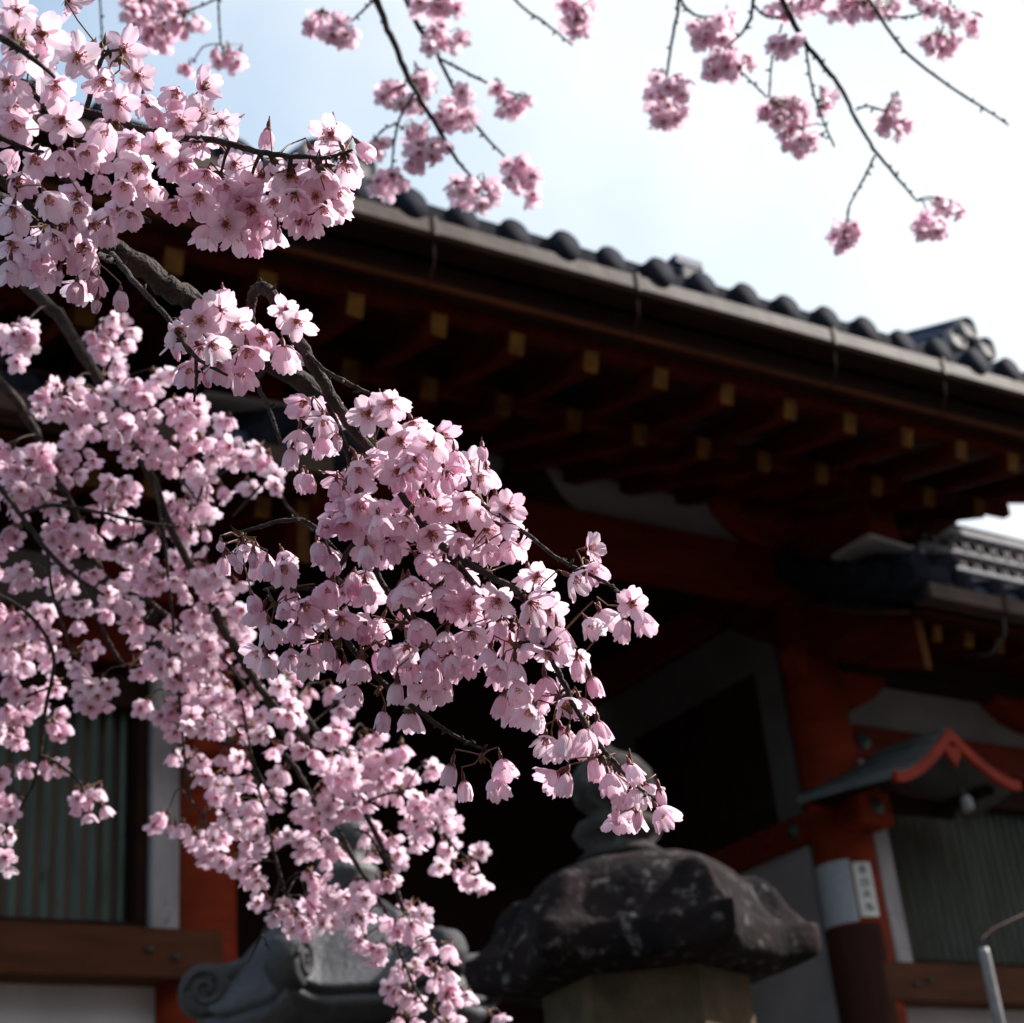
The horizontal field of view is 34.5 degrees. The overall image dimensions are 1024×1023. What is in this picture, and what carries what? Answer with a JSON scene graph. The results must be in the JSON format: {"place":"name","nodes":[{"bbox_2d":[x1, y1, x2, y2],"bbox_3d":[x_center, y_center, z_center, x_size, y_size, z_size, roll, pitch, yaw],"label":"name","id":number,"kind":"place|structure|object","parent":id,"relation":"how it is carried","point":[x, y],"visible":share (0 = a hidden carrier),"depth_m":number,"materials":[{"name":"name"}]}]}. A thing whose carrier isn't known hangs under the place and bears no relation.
{"place":"outdoors","nodes":[
{"label":"outdoors","id":0,"kind":"place"},
{"bbox_2d":[0,0,1023,539],"label":"sky","id":1,"kind":"structure","parent":0,"point":[719,191],"materials":[{"name":"white"}]},
{"label":"ground","id":2,"kind":"structure","parent":0,"visible":0},
{"bbox_2d":[0,346,357,1022],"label":"side wing","id":3,"kind":"structure","parent":2,"relation":"on","point":[75,947],"depth_m":7.51,"materials":[{"name":"red wood"}]},
{"bbox_2d":[0,664,147,926],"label":"window","id":4,"kind":"structure","parent":3,"relation":"in","point":[71,872],"depth_m":7.54,"materials":[{"name":"green wood"}]},
{"bbox_2d":[177,802,501,1022],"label":"stone lantern","id":5,"kind":"object","parent":2,"relation":"on","point":[326,977],"visible":0.63,"depth_m":4.45,"materials":[{"name":"grey stone"}]},
{"bbox_2d":[0,0,1008,1022],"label":"weeping cherry tree","id":6,"kind":"object","parent":2,"relation":"on","point":[234,204],"visible":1,"depth_m":2.10,"materials":[{"name":"pink plant"}]},
{"bbox_2d":[0,79,1023,1022],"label":"gate hall","id":7,"kind":"structure","parent":2,"relation":"on","point":[678,433],"depth_m":9.59,"materials":[{"name":"brown wood"}]},
{"bbox_2d":[815,859,859,930],"bbox_3d":[1.916,2.278,9.796,0.056,0.370,0.268,16,-34,-37],"label":"metal plate","id":8,"kind":"object","parent":7,"relation":"attached to","point":[836,891],"visible":1,"depth_m":9.77,"materials":[{"name":"white metal"}]},
{"bbox_2d":[852,862,879,916],"bbox_3d":[2.093,2.231,9.733,0.118,0.325,0.015,3,-28,-16],"label":"paper notice","id":9,"kind":"object","parent":7,"relation":"attached to","point":[867,899],"visible":1,"depth_m":9.73,"materials":[{"name":"white paper"}]},
{"bbox_2d":[797,727,1022,821],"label":"window canopy","id":10,"kind":"object","parent":7,"relation":"attached to","point":[938,766],"visible":0.98,"depth_m":9.85,"materials":[{"name":"grey metal"}]},
{"bbox_2d":[957,785,973,812],"bbox_3d":[2.669,1.683,9.690,0.071,0.171,0.071,-10,-27,9],"label":"security lamp","id":11,"kind":"object","parent":10,"relation":"hanging from","point":[967,804],"visible":1,"depth_m":9.65,"materials":[{"name":"metal"}]},
{"bbox_2d":[464,745,821,1022],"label":"stone lantern","id":12,"kind":"object","parent":2,"relation":"on","point":[611,926],"visible":0.96,"depth_m":4.09,"materials":[{"name":"grey stone"}]},
{"bbox_2d":[590,524,1023,1022],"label":"side wing","id":13,"kind":"structure","parent":2,"relation":"on","point":[925,635],"depth_m":10.37,"materials":[{"name":"red wood"}]},
{"bbox_2d":[879,781,1023,966],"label":"window","id":14,"kind":"structure","parent":13,"relation":"in","point":[959,879],"depth_m":10.45,"materials":[{"name":"green wood"}]},
{"bbox_2d":[978,913,1023,1022],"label":"metal pole","id":15,"kind":"object","parent":2,"relation":"on","point":[991,985],"visible":1,"depth_m":5.24,"materials":[{"name":"metal"}]}
]}

